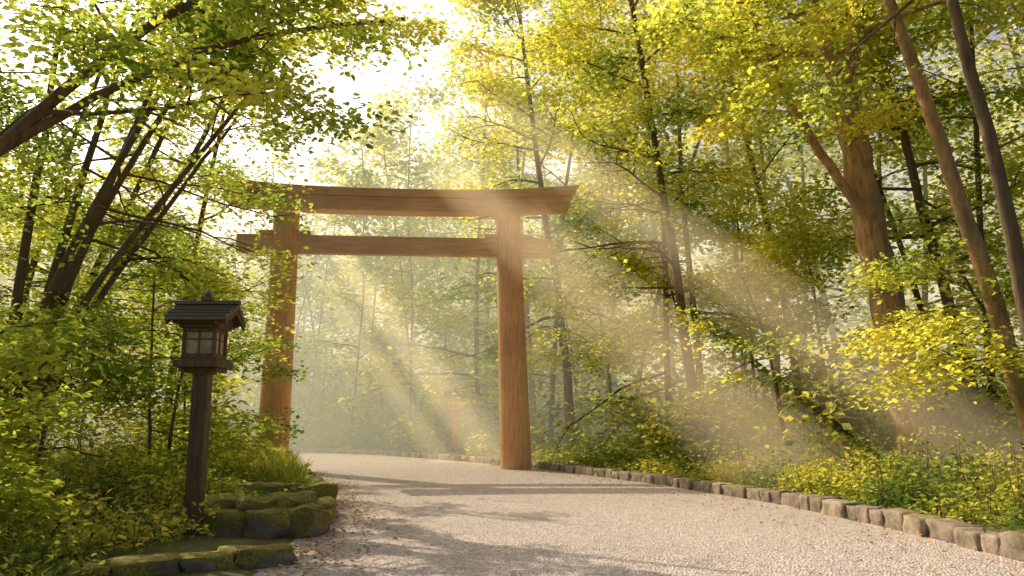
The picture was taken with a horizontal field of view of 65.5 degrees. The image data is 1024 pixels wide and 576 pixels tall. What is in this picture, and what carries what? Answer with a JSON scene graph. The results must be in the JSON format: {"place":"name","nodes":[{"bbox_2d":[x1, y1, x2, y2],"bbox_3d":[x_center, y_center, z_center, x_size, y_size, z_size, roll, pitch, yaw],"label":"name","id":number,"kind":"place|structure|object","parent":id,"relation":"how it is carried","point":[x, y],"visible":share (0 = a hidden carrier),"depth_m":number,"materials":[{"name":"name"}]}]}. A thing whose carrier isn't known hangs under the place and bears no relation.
{"place":"outdoors","nodes":[
{"label":"outdoors","id":0,"kind":"place"},
{"bbox_2d":[0,390,1023,575],"bbox_3d":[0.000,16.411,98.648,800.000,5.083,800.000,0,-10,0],"label":"ground","id":1,"kind":"structure","parent":0,"point":[196,544],"depth_m":11.51,"materials":[{"name":"green plant"}]},
{"bbox_2d":[0,292,129,544],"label":"understory tree","id":2,"kind":"object","parent":1,"relation":"on","point":[15,333],"visible":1,"depth_m":8.90,"materials":[{"name":"green plant"}]},
{"bbox_2d":[0,189,180,469],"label":"understory tree","id":3,"kind":"object","parent":1,"relation":"on","point":[32,255],"visible":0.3,"depth_m":17.02,"materials":[{"name":"green plant"}]},
{"bbox_2d":[0,289,186,498],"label":"understory tree","id":4,"kind":"object","parent":1,"relation":"on","point":[92,374],"visible":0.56,"depth_m":13.12,"materials":[{"name":"green plant"}]},
{"bbox_2d":[0,200,218,452],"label":"understory tree","id":5,"kind":"object","parent":1,"relation":"on","point":[71,378],"visible":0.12,"depth_m":24.89,"materials":[{"name":"green plant"}]},
{"bbox_2d":[1,543,297,575],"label":"stone kerb","id":6,"kind":"structure","parent":1,"relation":"on","point":[227,557],"depth_m":8.73,"materials":[{"name":"green stone"}]},
{"bbox_2d":[0,420,314,575],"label":"undergrowth plants","id":7,"kind":"object","parent":1,"relation":"on","point":[47,545],"visible":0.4,"depth_m":10.84,"materials":[{"name":"green plant"}]},
{"bbox_2d":[0,1,330,452],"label":"multi stem tree","id":8,"kind":"object","parent":1,"relation":"on","point":[85,282],"visible":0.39,"depth_m":20.36,"materials":[{"name":"green plant"}]},
{"bbox_2d":[52,250,305,479],"bbox_3d":[-7.576,1.641,17.429,5.610,5.443,5.263,0,-10,0],"label":"understory tree","id":9,"kind":"object","parent":1,"relation":"on","point":[133,391],"visible":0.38,"depth_m":17.26,"materials":[{"name":"green plant"}]},
{"bbox_2d":[0,0,368,461],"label":"multi stem tree","id":10,"kind":"object","parent":1,"relation":"on","point":[67,263],"visible":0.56,"depth_m":15.20,"materials":[{"name":"green plant"}]},
{"bbox_2d":[91,256,283,444],"bbox_3d":[-11.859,2.520,29.165,6.955,7.664,6.332,8,-13,-40],"label":"understory tree","id":11,"kind":"object","parent":1,"relation":"on","point":[232,381],"visible":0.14,"depth_m":29.58,"materials":[{"name":"green plant"}]},
{"bbox_2d":[68,92,310,450],"bbox_3d":[-11.036,-0.921,26.640,8.494,13.463,7.228,0,-10,0],"label":"broadleaf tree","id":12,"kind":"object","parent":1,"relation":"on","point":[198,245],"visible":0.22,"depth_m":26.11,"materials":[{"name":"green plant"}]},
{"bbox_2d":[163,289,246,535],"bbox_3d":[-4.600,1.842,11.759,0.983,3.706,0.883,0,-10,0],"label":"wooden lantern post","id":13,"kind":"object","parent":1,"relation":"on","point":[207,322],"visible":0.99,"depth_m":11.68,"materials":[{"name":"brown wood"}]},
{"bbox_2d":[106,260,309,449],"bbox_3d":[-8.964,2.108,24.250,5.569,6.735,7.905,7,-12,-35],"label":"understory tree","id":14,"kind":"object","parent":1,"relation":"on","point":[244,358],"visible":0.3,"depth_m":24.25,"materials":[{"name":"green plant"}]},
{"bbox_2d":[132,442,315,483],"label":"tall grass","id":15,"kind":"structure","parent":1,"relation":"on","point":[293,469],"depth_m":17.33,"materials":[{"name":"green plant"}]},
{"bbox_2d":[0,0,458,217],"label":"leaning tree","id":16,"kind":"object","parent":1,"relation":"on","point":[23,128],"visible":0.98,"depth_m":11.52,"materials":[{"name":"green plant"}]},
{"bbox_2d":[133,468,336,537],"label":"mossy stone kerb","id":17,"kind":"structure","parent":1,"relation":"on","point":[307,519],"depth_m":11.60,"materials":[{"name":"green stone"}]},
{"bbox_2d":[204,490,319,511],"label":"mossy rocks","id":18,"kind":"object","parent":1,"relation":"on","point":[243,502],"visible":0.36,"depth_m":12.14,"materials":[{"name":"stone"}]},
{"bbox_2d":[217,482,337,500],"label":"mossy stone kerb","id":19,"kind":"structure","parent":1,"relation":"on","point":[325,489],"depth_m":14.65,"materials":[{"name":"green stone"}]},
{"bbox_2d":[220,178,579,469],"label":"torii gate","id":20,"kind":"structure","parent":1,"relation":"on","point":[507,246],"depth_m":31.71,"materials":[{"name":"brown wood"}]},
{"bbox_2d":[444,388,466,449],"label":"wooden lantern post","id":21,"kind":"object","parent":1,"relation":"on","point":[451,407],"visible":0.74,"depth_m":43.23,"materials":[{"name":"brown wood"}]},
{"bbox_2d":[0,0,1023,470],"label":"forest trees","id":22,"kind":"object","parent":1,"relation":"on","point":[386,348],"visible":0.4,"depth_m":43.74,"materials":[{"name":"green plant"}]},
{"bbox_2d":[405,0,678,448],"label":"broadleaf tree","id":23,"kind":"object","parent":1,"relation":"on","point":[497,91],"visible":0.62,"depth_m":35.84,"materials":[{"name":"green plant"}]},
{"bbox_2d":[471,234,636,429],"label":"understory tree","id":24,"kind":"object","parent":1,"relation":"on","point":[596,322],"visible":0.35,"depth_m":37.58,"materials":[{"name":"green plant"}]},
{"bbox_2d":[152,326,1023,479],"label":"forest shrubs","id":25,"kind":"object","parent":1,"relation":"on","point":[850,424],"visible":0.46,"depth_m":26.06,"materials":[{"name":"green plant"}]},
{"bbox_2d":[524,232,689,442],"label":"understory tree","id":26,"kind":"object","parent":1,"relation":"on","point":[533,295],"visible":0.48,"depth_m":33.13,"materials":[{"name":"green plant"}]},
{"bbox_2d":[291,448,1023,561],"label":"stone kerb","id":27,"kind":"structure","parent":1,"relation":"on","point":[1008,544],"depth_m":14.79,"materials":[{"name":"grey stone"}]},
{"bbox_2d":[480,0,856,455],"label":"broadleaf tree","id":28,"kind":"object","parent":1,"relation":"on","point":[582,57],"visible":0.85,"depth_m":27.30,"materials":[{"name":"green plant"}]},
{"bbox_2d":[556,181,793,437],"bbox_3d":[5.499,0.988,27.182,5.927,9.715,9.564,7,-12,-33],"label":"understory tree","id":29,"kind":"object","parent":1,"relation":"on","point":[668,275],"visible":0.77,"depth_m":27.81,"materials":[{"name":"green plant"}]},
{"bbox_2d":[647,224,856,462],"bbox_3d":[7.148,1.722,22.777,6.058,6.815,8.263,0,-10,0],"label":"understory tree","id":30,"kind":"object","parent":1,"relation":"on","point":[766,254],"visible":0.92,"depth_m":22.78,"materials":[{"name":"green plant"}]},
{"bbox_2d":[659,158,844,443],"bbox_3d":[8.775,0.464,30.405,6.279,11.434,9.586,0,-10,0],"label":"understory tree","id":31,"kind":"object","parent":1,"relation":"on","point":[733,213],"visible":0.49,"depth_m":29.40,"materials":[{"name":"green plant"}]},
{"bbox_2d":[531,416,1023,532],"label":"undergrowth plants","id":32,"kind":"object","parent":1,"relation":"on","point":[831,476],"visible":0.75,"depth_m":16.13,"materials":[{"name":"green plant"}]},
{"bbox_2d":[662,182,958,415],"bbox_3d":[9.446,0.756,26.151,6.343,9.485,9.739,6,-12,-32],"label":"understory tree","id":33,"kind":"object","parent":1,"relation":"on","point":[743,238],"visible":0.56,"depth_m":25.63,"materials":[{"name":"green plant"}]},
{"bbox_2d":[600,0,1023,465],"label":"broadleaf tree","id":34,"kind":"object","parent":1,"relation":"on","point":[856,184],"visible":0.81,"depth_m":20.55,"materials":[{"name":"green plant"}]},
{"bbox_2d":[726,0,1023,438],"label":"broadleaf tree","id":35,"kind":"object","parent":1,"relation":"on","point":[975,245],"visible":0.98,"depth_m":15.66,"materials":[{"name":"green plant"}]},
{"bbox_2d":[730,0,1023,453],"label":"broadleaf tree","id":36,"kind":"object","parent":1,"relation":"on","point":[909,153],"visible":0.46,"depth_m":23.58,"materials":[{"name":"green plant"}]},
{"bbox_2d":[750,0,1023,341],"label":"broadleaf tree","id":37,"kind":"object","parent":1,"relation":"on","point":[1009,221],"visible":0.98,"depth_m":13.85,"materials":[{"name":"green plant"}]},
{"bbox_2d":[818,233,1023,422],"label":"understory tree","id":38,"kind":"object","parent":1,"relation":"on","point":[917,336],"visible":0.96,"depth_m":15.67,"materials":[{"name":"yellow plant"}]},
{"bbox_2d":[968,227,1023,417],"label":"understory tree","id":39,"kind":"object","parent":1,"relation":"on","point":[1011,316],"visible":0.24,"depth_m":16.86,"materials":[{"name":"green plant"}]},
{"bbox_2d":[0,0,1023,414],"label":"sky","id":40,"kind":"structure","parent":0,"point":[371,81],"materials":[{"name":"white"}]},
{"bbox_2d":[253,452,1023,575],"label":"gravel road","id":41,"kind":"structure","parent":0,"point":[476,519],"depth_m":11.93,"materials":[{"name":"grey gravel"}]},
{"bbox_2d":[257,470,1018,575],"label":"fallen leaves","id":42,"kind":"object","parent":41,"relation":"on","point":[370,565],"visible":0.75,"depth_m":11.87,"materials":[{"name":"brown plant"}]}
]}

